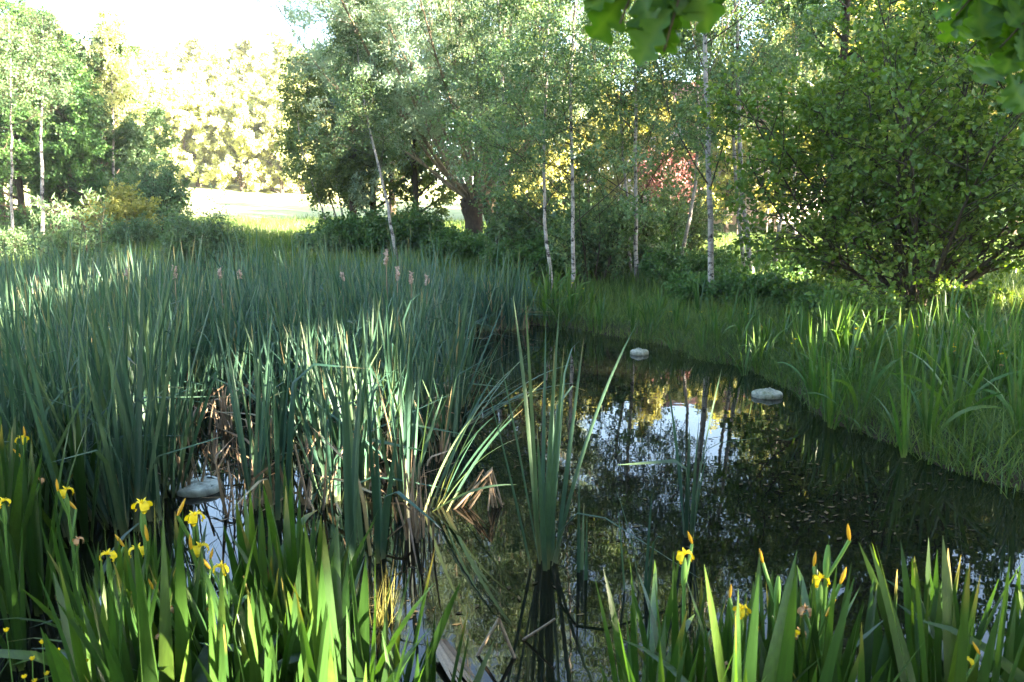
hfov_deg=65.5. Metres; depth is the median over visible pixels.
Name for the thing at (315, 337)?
cattail
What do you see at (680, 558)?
yellow iris
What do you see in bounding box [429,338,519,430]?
cattail
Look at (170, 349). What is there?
cattail
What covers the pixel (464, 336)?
cattail
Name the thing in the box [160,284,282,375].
cattail
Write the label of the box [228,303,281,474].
cattail
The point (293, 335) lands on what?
cattail
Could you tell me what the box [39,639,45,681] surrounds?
buttercup
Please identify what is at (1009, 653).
iris
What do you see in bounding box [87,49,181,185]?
woodland tree
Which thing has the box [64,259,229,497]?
cattail
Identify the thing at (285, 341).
cattail
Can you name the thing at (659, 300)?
iris
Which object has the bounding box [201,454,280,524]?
dead reed clump
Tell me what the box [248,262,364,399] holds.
cattail
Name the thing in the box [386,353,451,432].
cattail
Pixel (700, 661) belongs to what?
iris
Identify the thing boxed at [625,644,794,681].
iris
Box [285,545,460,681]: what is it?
iris
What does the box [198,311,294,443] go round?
cattail
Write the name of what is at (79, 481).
iris
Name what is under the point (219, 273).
old cattail stalk
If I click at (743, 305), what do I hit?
iris
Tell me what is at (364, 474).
cattail
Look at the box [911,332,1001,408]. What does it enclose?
iris
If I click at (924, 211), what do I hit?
hazel bush
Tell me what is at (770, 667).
iris
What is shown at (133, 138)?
woodland tree
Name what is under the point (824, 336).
iris
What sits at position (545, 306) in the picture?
iris
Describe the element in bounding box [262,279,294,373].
cattail
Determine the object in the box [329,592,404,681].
iris
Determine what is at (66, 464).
iris
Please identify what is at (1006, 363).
iris
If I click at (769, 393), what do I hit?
rock
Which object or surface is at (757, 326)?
iris
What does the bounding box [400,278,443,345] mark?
cattail
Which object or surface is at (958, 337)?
iris
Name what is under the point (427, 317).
cattail
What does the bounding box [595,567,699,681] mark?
iris
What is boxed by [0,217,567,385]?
cattail bed
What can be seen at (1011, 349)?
iris
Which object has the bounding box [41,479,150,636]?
yellow iris
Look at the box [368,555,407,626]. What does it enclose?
grass tuft
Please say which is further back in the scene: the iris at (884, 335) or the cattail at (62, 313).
the iris at (884, 335)
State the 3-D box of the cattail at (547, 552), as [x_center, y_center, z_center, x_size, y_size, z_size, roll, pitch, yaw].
[0.446,0.599,4.653,1.220,1.871,0.966,0,9,0]
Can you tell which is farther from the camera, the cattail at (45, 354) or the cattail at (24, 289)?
the cattail at (24, 289)
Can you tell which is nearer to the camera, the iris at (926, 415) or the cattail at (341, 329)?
the iris at (926, 415)
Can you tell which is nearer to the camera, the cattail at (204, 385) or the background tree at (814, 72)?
the cattail at (204, 385)
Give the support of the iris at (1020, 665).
on the ground at (256, 204)
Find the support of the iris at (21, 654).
on the ground at (256, 204)
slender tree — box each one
[271,39,344,218]
[278,44,349,215]
[303,55,370,217]
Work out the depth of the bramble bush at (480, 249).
21.58 m
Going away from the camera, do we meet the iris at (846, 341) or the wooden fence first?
the iris at (846, 341)
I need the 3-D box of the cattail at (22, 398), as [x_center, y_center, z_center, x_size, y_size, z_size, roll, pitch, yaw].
[-2.966,0.446,5.266,1.001,2.126,0.668,-3,9,-19]
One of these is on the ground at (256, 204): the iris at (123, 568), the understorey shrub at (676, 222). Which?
the understorey shrub at (676, 222)
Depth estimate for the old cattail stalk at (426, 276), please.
10.09 m
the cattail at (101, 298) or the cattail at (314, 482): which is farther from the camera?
the cattail at (101, 298)
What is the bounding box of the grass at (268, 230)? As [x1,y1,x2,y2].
[0,212,1023,681]
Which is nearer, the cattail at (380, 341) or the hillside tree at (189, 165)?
the cattail at (380, 341)
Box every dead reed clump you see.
[147,423,236,486]
[167,382,227,437]
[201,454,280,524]
[207,392,223,425]
[209,387,253,429]
[209,430,226,463]
[211,396,273,452]
[220,362,264,403]
[227,439,285,479]
[256,478,274,505]
[262,424,342,513]
[293,433,321,475]
[307,420,342,464]
[332,441,380,468]
[353,427,398,494]
[361,422,459,480]
[380,403,398,439]
[421,394,444,429]
[426,429,453,465]
[433,395,452,435]
[446,397,479,422]
[481,312,504,330]
[522,306,531,327]
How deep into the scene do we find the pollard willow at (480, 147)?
26.20 m
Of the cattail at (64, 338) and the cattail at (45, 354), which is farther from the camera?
the cattail at (64, 338)
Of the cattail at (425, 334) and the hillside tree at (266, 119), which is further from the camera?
the hillside tree at (266, 119)
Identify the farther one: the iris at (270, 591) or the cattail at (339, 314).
the cattail at (339, 314)
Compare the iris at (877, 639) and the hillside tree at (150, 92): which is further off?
the hillside tree at (150, 92)
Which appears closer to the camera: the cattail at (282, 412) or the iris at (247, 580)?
the iris at (247, 580)
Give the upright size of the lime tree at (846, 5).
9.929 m
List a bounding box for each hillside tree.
[103,91,166,175]
[108,69,164,174]
[117,41,182,75]
[143,34,211,77]
[143,63,192,178]
[143,78,219,186]
[143,87,188,182]
[158,85,236,186]
[176,59,214,87]
[177,59,182,71]
[180,40,241,83]
[181,85,245,186]
[182,62,207,92]
[185,85,248,183]
[189,81,235,138]
[200,72,251,160]
[200,98,278,192]
[205,48,274,94]
[212,35,273,92]
[227,74,302,190]
[230,94,307,193]
[231,72,279,184]
[255,59,297,92]
[261,69,336,193]
[263,28,308,79]
[263,83,324,193]
[376,157,401,190]
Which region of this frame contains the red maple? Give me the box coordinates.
[637,148,703,213]
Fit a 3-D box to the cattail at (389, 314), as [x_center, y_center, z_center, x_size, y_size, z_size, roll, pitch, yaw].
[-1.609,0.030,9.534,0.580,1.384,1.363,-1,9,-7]
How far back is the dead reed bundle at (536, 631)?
3.77 m
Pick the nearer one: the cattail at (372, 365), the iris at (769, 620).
the iris at (769, 620)
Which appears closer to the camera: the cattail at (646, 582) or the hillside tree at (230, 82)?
the cattail at (646, 582)
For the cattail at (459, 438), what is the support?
in the water
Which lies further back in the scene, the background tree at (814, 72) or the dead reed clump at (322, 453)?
the background tree at (814, 72)
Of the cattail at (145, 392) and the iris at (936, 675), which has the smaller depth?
the iris at (936, 675)
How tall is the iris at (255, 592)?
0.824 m
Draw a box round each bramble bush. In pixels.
[418,233,468,264]
[442,229,489,261]
[474,237,506,263]
[478,230,543,276]
[498,228,570,286]
[537,235,603,277]
[627,219,690,275]
[636,243,707,288]
[639,220,667,247]
[663,264,724,302]
[686,243,757,277]
[695,273,754,305]
[716,266,781,291]
[732,267,815,306]
[766,280,823,310]
[767,259,812,282]
[786,281,868,319]
[823,286,908,318]
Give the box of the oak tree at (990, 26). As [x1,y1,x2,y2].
[583,0,1023,145]
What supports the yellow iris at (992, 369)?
on the ground at (256, 204)
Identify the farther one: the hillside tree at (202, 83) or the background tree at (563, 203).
the hillside tree at (202, 83)
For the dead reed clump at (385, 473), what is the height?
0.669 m
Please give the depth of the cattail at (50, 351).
6.36 m
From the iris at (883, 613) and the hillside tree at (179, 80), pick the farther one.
the hillside tree at (179, 80)
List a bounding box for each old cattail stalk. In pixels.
[171,264,177,315]
[217,266,222,304]
[236,269,241,293]
[340,272,345,300]
[383,249,388,300]
[395,266,399,312]
[408,271,413,296]
[424,274,429,325]
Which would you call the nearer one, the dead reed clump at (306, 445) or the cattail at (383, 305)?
the dead reed clump at (306, 445)
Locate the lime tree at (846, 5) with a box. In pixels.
[756,0,955,281]
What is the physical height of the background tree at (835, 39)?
11.095 m
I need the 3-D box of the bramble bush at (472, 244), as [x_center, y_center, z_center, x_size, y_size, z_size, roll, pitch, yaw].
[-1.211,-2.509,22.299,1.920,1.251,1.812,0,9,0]
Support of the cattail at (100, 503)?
in the water
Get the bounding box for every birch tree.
[0,7,78,231]
[8,6,91,233]
[71,3,163,177]
[287,0,416,265]
[408,0,580,243]
[411,0,690,292]
[440,0,665,292]
[499,4,725,276]
[516,0,765,284]
[575,0,842,299]
[606,0,855,273]
[626,0,806,253]
[659,0,827,265]
[728,1,858,263]
[755,5,864,238]
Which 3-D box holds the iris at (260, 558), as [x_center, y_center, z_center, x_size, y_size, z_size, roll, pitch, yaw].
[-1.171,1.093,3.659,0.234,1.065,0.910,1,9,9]
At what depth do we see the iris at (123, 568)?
3.46 m
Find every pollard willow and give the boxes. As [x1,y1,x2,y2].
[248,0,652,233]
[406,0,579,235]
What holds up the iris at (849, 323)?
on the ground at (256, 204)
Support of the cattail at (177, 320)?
in the water
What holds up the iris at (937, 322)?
on the ground at (256, 204)
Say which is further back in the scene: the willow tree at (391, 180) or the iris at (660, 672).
the willow tree at (391, 180)
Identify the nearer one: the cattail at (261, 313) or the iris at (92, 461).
the iris at (92, 461)
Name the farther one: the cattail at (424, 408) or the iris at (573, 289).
the iris at (573, 289)
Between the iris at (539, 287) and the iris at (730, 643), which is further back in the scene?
the iris at (539, 287)
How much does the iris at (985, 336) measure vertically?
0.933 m
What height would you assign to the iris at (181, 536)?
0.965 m
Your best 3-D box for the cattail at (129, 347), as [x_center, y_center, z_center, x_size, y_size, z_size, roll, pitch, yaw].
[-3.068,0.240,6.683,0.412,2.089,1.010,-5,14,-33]
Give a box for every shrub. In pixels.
[0,220,52,263]
[1,184,137,275]
[75,178,166,240]
[91,210,171,249]
[96,147,204,232]
[147,185,254,276]
[293,220,349,257]
[469,166,576,259]
[500,177,597,238]
[539,162,639,287]
[568,174,673,278]
[630,162,697,249]
[650,162,731,256]
[805,276,910,330]
[914,270,1011,319]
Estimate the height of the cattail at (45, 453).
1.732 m
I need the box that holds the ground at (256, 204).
[0,176,1023,489]
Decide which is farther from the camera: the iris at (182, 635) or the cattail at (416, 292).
the cattail at (416, 292)
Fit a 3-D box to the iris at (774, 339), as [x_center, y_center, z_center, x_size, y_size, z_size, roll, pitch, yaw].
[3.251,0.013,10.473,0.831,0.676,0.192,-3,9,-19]
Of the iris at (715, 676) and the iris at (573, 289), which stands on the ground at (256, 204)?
the iris at (573, 289)
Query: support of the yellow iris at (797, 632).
on the ground at (256, 204)
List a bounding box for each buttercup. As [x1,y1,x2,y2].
[3,627,12,681]
[29,656,34,680]
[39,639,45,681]
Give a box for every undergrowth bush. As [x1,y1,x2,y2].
[312,209,358,253]
[319,205,387,254]
[342,208,417,258]
[369,192,462,250]
[409,212,460,255]
[424,223,473,241]
[454,228,492,242]
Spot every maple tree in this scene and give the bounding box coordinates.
[311,43,426,218]
[350,91,479,222]
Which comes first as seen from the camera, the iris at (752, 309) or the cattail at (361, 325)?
the cattail at (361, 325)
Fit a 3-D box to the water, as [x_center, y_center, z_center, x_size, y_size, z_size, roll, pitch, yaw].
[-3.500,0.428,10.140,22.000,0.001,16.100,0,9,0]
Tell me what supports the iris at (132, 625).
on the ground at (256, 204)
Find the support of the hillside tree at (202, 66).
on the ground at (256, 204)
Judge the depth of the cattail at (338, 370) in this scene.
6.58 m
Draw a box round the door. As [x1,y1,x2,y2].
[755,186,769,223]
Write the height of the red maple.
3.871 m
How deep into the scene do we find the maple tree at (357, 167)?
28.86 m
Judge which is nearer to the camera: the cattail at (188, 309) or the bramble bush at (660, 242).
the cattail at (188, 309)
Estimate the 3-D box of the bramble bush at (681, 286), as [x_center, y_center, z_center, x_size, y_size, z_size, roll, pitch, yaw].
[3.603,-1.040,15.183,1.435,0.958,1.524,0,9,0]
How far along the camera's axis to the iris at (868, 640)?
2.85 m
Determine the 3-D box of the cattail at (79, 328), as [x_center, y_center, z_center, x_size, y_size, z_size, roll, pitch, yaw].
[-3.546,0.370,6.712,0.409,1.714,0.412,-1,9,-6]
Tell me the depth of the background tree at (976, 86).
33.69 m
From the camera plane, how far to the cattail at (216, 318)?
9.12 m
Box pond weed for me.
[184,340,1019,650]
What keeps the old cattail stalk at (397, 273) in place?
in the water
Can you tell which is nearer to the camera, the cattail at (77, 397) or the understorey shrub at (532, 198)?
the cattail at (77, 397)
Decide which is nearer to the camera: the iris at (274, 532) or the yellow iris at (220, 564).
the yellow iris at (220, 564)
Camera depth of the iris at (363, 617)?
2.71 m
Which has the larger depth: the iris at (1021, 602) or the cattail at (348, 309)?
the cattail at (348, 309)
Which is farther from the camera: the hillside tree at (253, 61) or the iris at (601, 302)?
the hillside tree at (253, 61)
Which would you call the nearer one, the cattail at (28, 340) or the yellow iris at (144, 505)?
the yellow iris at (144, 505)
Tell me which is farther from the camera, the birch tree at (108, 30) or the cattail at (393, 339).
the birch tree at (108, 30)
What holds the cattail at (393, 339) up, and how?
in the water
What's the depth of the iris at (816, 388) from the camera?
8.31 m
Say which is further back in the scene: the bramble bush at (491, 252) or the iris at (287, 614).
the bramble bush at (491, 252)
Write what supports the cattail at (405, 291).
in the water
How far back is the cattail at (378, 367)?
7.31 m
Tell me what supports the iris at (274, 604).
on the ground at (256, 204)
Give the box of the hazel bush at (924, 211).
[691,0,1023,316]
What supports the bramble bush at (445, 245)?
on the ground at (256, 204)
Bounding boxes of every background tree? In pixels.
[487,134,553,199]
[504,90,593,213]
[526,45,604,207]
[550,96,632,207]
[575,84,665,211]
[591,66,680,206]
[657,112,719,207]
[674,82,753,222]
[689,102,761,232]
[699,7,814,85]
[741,0,864,165]
[741,102,825,231]
[782,17,889,173]
[810,0,952,227]
[918,39,1017,188]
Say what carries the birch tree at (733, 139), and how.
on the ground at (256, 204)
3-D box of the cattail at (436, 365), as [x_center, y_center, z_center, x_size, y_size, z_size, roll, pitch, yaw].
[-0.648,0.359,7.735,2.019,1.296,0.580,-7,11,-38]
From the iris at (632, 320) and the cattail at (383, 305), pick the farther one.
the iris at (632, 320)
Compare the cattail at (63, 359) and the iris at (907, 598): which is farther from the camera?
the cattail at (63, 359)
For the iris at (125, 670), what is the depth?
2.58 m
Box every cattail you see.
[0,235,42,378]
[0,239,119,463]
[0,253,70,417]
[0,258,51,405]
[0,281,39,346]
[0,282,25,360]
[0,282,76,459]
[0,283,183,518]
[0,288,28,417]
[0,294,221,521]
[0,301,186,515]
[0,316,62,371]
[0,316,124,545]
[0,333,24,367]
[0,342,37,457]
[0,342,131,425]
[0,366,57,438]
[0,368,92,446]
[1,257,109,419]
[1,270,61,374]
[1,313,122,416]
[1,314,56,398]
[2,247,134,457]
[2,269,113,356]
[3,266,22,466]
[3,301,40,402]
[4,246,181,540]
[4,287,136,427]
[4,383,217,491]
[5,267,8,326]
[5,295,168,447]
[5,340,190,529]
[7,274,92,427]
[8,332,72,416]
[10,287,59,351]
[11,219,53,367]
[11,280,75,368]
[11,283,78,397]
[12,306,165,370]
[14,278,88,392]
[14,297,86,389]
[17,357,90,463]
[22,272,74,348]
[23,247,105,499]
[23,291,111,385]
[23,294,87,404]
[27,313,41,376]
[33,387,87,499]
[35,240,161,521]
[35,310,193,415]
[38,279,118,342]
[41,282,82,331]
[41,286,109,471]
[42,217,177,412]
[43,269,177,497]
[43,314,109,461]
[47,269,88,337]
[48,296,182,460]
[49,353,143,478]
[50,240,146,455]
[52,290,114,392]
[56,273,98,356]
[57,217,83,333]
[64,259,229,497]
[67,281,205,468]
[71,279,137,444]
[73,222,149,481]
[73,305,174,345]
[74,294,134,360]
[83,269,221,409]
[87,290,220,488]
[87,319,222,512]
[90,269,173,324]
[100,274,187,366]
[101,312,162,465]
[103,230,198,395]
[103,259,197,374]
[106,259,132,328]
[109,307,170,410]
[111,330,251,366]
[115,247,169,448]
[118,303,223,390]
[120,276,159,344]
[121,251,175,368]
[122,297,211,403]
[124,262,171,405]
[129,254,186,359]
[132,286,200,382]
[133,281,196,368]
[135,261,210,404]
[136,278,207,441]
[136,322,258,395]
[149,287,191,349]
[151,303,261,422]
[152,275,208,389]
[155,281,212,381]
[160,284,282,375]
[161,239,220,452]
[169,300,256,384]
[181,302,273,377]
[182,290,226,405]
[184,283,207,342]
[187,265,273,420]
[190,297,277,403]
[194,271,253,405]
[194,307,257,399]
[196,307,239,389]
[197,280,285,378]
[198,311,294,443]
[203,289,237,388]
[204,254,312,382]
[206,253,251,386]
[208,270,275,389]
[212,336,339,461]
[213,262,312,366]
[213,306,275,510]
[215,323,376,448]
[217,282,295,345]
[218,299,352,436]
[219,275,261,398]
[219,279,308,386]
[221,312,273,399]
[223,246,260,379]
[226,271,319,450]
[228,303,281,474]
[233,288,366,519]
[238,314,298,384]
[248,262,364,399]
[251,315,306,404]
[254,257,342,381]
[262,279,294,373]
[263,277,298,387]
[264,292,359,334]
[265,290,361,458]
[272,363,402,465]
[274,289,323,355]
[275,281,328,386]
[275,287,381,371]
[275,328,334,381]
[276,285,321,403]
[276,354,330,410]
[280,303,476,440]
[282,257,328,354]
[282,286,397,396]
[284,311,406,456]
[285,280,362,436]
[287,367,383,497]
[288,352,343,422]
[291,268,342,385]
[292,280,357,382]
[293,293,345,341]
[293,294,371,367]
[293,305,368,401]
[294,275,342,343]
[294,406,445,507]
[296,278,368,346]
[298,348,386,422]
[299,291,403,461]
[299,326,353,444]
[299,366,392,479]
[300,295,366,385]
[300,336,442,492]
[304,288,405,411]
[304,302,427,490]
[304,335,449,478]
[306,292,394,508]
[310,287,357,356]
[312,279,379,341]
[313,374,438,563]
[315,249,383,374]
[319,332,362,579]
[321,285,391,409]
[323,289,437,364]
[329,287,423,419]
[332,265,405,364]
[332,290,429,410]
[333,331,361,411]
[334,285,410,361]
[335,295,378,361]
[335,357,447,455]
[339,306,392,446]
[343,276,423,449]
[353,242,454,330]
[353,296,382,367]
[354,302,368,349]
[355,293,437,428]
[356,239,429,351]
[358,318,509,383]
[360,324,454,443]
[361,323,469,459]
[362,255,399,338]
[363,294,399,333]
[367,308,427,389]
[367,346,427,425]
[368,282,454,350]
[368,291,438,377]
[369,290,386,364]
[370,273,446,364]
[374,307,435,504]
[374,311,420,412]
[376,261,420,429]
[377,340,501,443]
[378,278,459,387]
[383,361,460,455]
[386,335,513,420]
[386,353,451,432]
[389,288,482,360]
[390,305,430,413]
[391,271,505,419]
[391,324,491,392]
[398,282,418,336]
[398,302,494,361]
[399,312,451,385]
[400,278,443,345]
[402,239,430,354]
[402,285,512,390]
[403,286,445,387]
[405,279,477,384]
[406,321,504,418]
[407,320,499,402]
[410,318,443,391]
[419,288,452,357]
[423,287,514,406]
[423,308,486,363]
[425,305,459,368]
[425,354,542,511]
[427,287,477,366]
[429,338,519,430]
[434,298,475,395]
[437,288,498,344]
[439,315,476,372]
[470,364,574,423]
[481,294,699,578]
[577,484,587,580]
[615,488,661,597]
[620,369,768,538]
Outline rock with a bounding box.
[751,387,782,399]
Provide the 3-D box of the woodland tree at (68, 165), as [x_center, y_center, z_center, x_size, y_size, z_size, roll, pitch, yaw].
[-18.345,-8.034,33.145,4.786,7.700,4.723,0,9,0]
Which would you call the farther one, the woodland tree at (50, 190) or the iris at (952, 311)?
the woodland tree at (50, 190)
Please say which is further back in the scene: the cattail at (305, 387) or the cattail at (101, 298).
the cattail at (101, 298)
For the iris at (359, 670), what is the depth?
2.68 m
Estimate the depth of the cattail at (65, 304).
8.54 m
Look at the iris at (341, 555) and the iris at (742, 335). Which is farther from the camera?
the iris at (742, 335)
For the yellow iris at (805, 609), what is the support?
on the ground at (256, 204)
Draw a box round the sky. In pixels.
[2,0,921,188]
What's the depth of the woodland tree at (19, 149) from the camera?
31.15 m
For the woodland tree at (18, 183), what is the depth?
33.04 m
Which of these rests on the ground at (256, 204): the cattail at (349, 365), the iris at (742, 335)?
the iris at (742, 335)
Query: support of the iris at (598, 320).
on the ground at (256, 204)
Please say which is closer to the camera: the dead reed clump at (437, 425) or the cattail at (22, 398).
the cattail at (22, 398)
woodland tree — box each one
[0,0,33,224]
[0,1,71,232]
[0,4,65,216]
[0,30,126,230]
[0,43,57,235]
[1,4,124,220]
[14,48,131,233]
[57,22,154,203]
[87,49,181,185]
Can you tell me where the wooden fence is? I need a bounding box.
[707,208,857,236]
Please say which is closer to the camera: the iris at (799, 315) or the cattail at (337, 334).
the cattail at (337, 334)
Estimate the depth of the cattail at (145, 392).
6.45 m
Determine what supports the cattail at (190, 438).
in the water
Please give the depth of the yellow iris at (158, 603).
2.89 m
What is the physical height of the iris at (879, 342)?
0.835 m
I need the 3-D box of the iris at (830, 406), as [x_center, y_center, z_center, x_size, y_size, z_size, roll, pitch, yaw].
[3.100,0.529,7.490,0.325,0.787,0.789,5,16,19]
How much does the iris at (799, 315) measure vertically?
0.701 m
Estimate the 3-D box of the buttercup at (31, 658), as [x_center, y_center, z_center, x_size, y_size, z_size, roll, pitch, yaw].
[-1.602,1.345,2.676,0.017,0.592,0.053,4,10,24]
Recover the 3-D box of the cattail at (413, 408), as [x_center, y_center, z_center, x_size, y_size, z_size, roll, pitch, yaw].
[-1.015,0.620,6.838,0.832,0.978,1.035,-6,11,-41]
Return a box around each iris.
[0,416,15,501]
[0,426,86,621]
[0,432,42,611]
[0,497,26,670]
[0,525,148,632]
[0,525,209,678]
[4,422,51,535]
[4,433,72,552]
[6,426,44,595]
[10,401,68,446]
[10,546,244,667]
[13,567,240,679]
[26,429,121,518]
[29,396,118,548]
[30,541,206,627]
[30,576,198,681]
[37,561,160,681]
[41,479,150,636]
[52,550,155,677]
[53,410,96,519]
[54,545,218,645]
[56,525,346,681]
[61,431,92,503]
[69,561,157,627]
[80,584,188,681]
[82,576,124,681]
[84,534,124,641]
[85,497,191,628]
[88,527,217,642]
[89,548,232,670]
[102,516,252,681]
[126,513,191,665]
[132,578,192,640]
[149,498,234,676]
[152,511,206,603]
[157,576,360,660]
[158,560,368,681]
[169,568,208,681]
[171,534,234,669]
[171,571,287,659]
[185,513,342,614]
[193,592,312,681]
[201,558,424,681]
[208,566,279,681]
[208,582,239,681]
[212,486,377,613]
[223,486,316,611]
[223,557,352,681]
[228,597,301,681]
[229,509,352,619]
[236,541,328,594]
[253,570,306,633]
[261,537,345,681]
[262,557,364,668]
[263,463,314,592]
[263,555,358,639]
[267,541,282,601]
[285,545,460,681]
[294,516,349,681]
[294,604,429,681]
[297,534,357,612]
[306,630,430,681]
[307,540,367,634]
[313,558,433,681]
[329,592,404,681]
[352,609,431,681]
[379,610,493,681]
[382,633,419,681]
[498,253,529,298]
[520,264,578,302]
[526,261,576,304]
[532,266,547,300]
[533,291,568,327]
[534,281,582,318]
[534,293,566,325]
[540,284,585,329]
[541,267,574,314]
[542,277,549,325]
[549,265,589,299]
[553,266,590,302]
[553,279,596,325]
[559,273,588,303]
[561,289,574,322]
[580,283,589,309]
[587,277,594,313]
[591,293,605,315]
[595,300,604,333]
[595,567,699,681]
[599,618,686,681]
[613,561,710,681]
[615,286,647,320]
[615,564,923,681]
[618,622,765,681]
[621,648,707,681]
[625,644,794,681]
[629,299,638,335]
[630,531,726,681]
[630,578,771,681]
[631,288,659,315]
[648,284,665,319]
[652,289,663,311]
[672,298,685,329]
[673,301,690,331]
[686,597,766,681]
[687,581,894,681]
[690,598,771,681]
[693,278,704,312]
[694,298,725,337]
[698,304,738,346]
[698,630,817,670]
[700,584,760,681]
[705,613,799,681]
[708,300,721,332]
[718,335,758,375]
[719,283,740,325]
[723,588,820,681]
[726,313,754,349]
[728,292,773,318]
[731,295,767,333]
[731,548,796,681]
[738,324,789,359]
[741,288,768,312]
[741,578,858,672]
[746,326,782,373]
[750,606,862,681]
[751,294,758,324]
[752,315,764,353]
[758,572,797,681]
[759,548,814,681]
[761,310,776,342]
[764,595,890,681]
[766,303,798,347]
[766,338,800,359]
[774,332,841,408]
[779,576,881,657]
[780,288,805,335]
[783,298,815,328]
[791,304,809,354]
[792,317,817,371]
[792,344,877,389]
[793,622,915,681]
[794,564,817,679]
[795,552,845,681]
[797,524,851,681]
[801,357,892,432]
[801,630,858,681]
[808,324,848,401]
[809,576,888,681]
[816,333,909,423]
[816,347,861,421]
[818,301,860,361]
[820,300,869,378]
[822,286,845,338]
[823,305,886,398]
[824,357,860,429]
[828,292,895,350]
[830,290,863,356]
[831,323,870,357]
[836,295,860,344]
[838,304,917,367]
[850,307,898,357]
[850,346,882,377]
[856,353,910,457]
[859,543,1003,681]
[869,544,1023,681]
[870,575,935,681]
[876,350,1008,451]
[883,321,936,397]
[886,566,1023,678]
[889,336,1023,437]
[895,305,921,369]
[896,326,926,362]
[897,603,1023,663]
[900,309,975,386]
[900,537,1023,681]
[910,296,955,375]
[910,587,1010,681]
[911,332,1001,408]
[911,536,1009,681]
[916,619,1023,681]
[917,285,972,341]
[917,301,956,351]
[918,324,953,391]
[920,292,975,353]
[921,581,1015,681]
[922,641,980,680]
[925,273,967,332]
[928,316,1021,379]
[930,307,998,395]
[930,550,980,681]
[930,599,1023,681]
[931,287,968,340]
[931,574,980,681]
[934,322,968,388]
[937,310,984,375]
[937,346,1018,419]
[941,283,1022,353]
[942,594,1023,679]
[949,343,956,376]
[957,299,1008,358]
[960,288,1023,356]
[960,321,1023,389]
[963,288,1000,351]
[971,318,1019,399]
[976,362,1023,450]
[979,343,1023,429]
[980,292,994,368]
[983,317,1023,397]
[985,306,1020,368]
[989,299,1022,382]
[989,350,1008,398]
[994,338,1020,352]
[1007,329,1023,437]
[1008,343,1023,396]
[1014,310,1023,358]
[1016,570,1023,614]
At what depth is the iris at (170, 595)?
3.06 m
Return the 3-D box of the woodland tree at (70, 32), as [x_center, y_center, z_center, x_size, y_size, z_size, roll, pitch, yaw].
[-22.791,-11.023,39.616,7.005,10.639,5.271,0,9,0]
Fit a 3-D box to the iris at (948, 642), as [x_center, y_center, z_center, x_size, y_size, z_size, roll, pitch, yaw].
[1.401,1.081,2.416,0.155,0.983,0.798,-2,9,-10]
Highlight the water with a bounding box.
[0,325,1023,681]
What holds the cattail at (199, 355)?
in the water
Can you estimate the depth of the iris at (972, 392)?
6.72 m
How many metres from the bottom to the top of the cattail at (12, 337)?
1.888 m
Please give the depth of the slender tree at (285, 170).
26.86 m
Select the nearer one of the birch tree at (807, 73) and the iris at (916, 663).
the iris at (916, 663)
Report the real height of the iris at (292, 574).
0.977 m
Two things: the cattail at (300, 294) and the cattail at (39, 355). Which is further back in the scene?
the cattail at (300, 294)
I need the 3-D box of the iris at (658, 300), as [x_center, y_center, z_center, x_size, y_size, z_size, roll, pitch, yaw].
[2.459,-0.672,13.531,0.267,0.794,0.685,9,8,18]
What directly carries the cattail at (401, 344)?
in the water
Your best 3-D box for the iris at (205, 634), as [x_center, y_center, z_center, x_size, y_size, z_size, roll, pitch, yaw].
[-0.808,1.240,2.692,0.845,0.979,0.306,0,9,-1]
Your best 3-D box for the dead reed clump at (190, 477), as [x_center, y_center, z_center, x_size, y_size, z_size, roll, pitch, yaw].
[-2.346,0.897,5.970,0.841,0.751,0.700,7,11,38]
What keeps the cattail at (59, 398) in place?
in the water
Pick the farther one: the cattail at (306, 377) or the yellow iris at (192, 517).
the cattail at (306, 377)
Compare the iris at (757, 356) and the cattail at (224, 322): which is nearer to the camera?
the cattail at (224, 322)
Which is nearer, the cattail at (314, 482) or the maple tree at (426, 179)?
the cattail at (314, 482)
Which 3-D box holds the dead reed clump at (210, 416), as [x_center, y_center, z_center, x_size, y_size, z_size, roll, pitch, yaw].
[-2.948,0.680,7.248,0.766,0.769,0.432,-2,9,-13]
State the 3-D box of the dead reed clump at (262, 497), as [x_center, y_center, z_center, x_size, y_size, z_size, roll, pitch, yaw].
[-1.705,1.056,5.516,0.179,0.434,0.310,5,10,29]
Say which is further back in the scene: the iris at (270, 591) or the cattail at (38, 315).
the cattail at (38, 315)
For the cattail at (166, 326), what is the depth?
8.52 m
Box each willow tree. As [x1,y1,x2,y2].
[307,31,390,217]
[331,0,446,214]
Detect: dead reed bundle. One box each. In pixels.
[360,451,440,568]
[430,638,474,681]
[453,467,502,510]
[476,618,515,658]
[522,618,555,640]
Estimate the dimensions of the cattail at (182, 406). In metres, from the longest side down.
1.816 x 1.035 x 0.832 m
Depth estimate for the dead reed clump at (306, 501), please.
5.48 m
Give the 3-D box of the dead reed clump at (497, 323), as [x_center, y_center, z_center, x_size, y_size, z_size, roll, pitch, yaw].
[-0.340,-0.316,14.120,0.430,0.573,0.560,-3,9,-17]
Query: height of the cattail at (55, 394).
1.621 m
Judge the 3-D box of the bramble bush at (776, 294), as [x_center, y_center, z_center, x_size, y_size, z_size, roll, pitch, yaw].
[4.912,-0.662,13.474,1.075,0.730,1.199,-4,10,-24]
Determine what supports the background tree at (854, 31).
on the ground at (256, 204)
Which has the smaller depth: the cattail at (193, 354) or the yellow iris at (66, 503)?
the yellow iris at (66, 503)
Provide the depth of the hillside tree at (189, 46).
95.99 m
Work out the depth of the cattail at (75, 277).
8.75 m
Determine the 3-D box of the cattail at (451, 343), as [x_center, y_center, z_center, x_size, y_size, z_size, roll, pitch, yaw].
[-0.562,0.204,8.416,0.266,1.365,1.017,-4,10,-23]
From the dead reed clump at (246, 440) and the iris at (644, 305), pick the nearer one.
the dead reed clump at (246, 440)

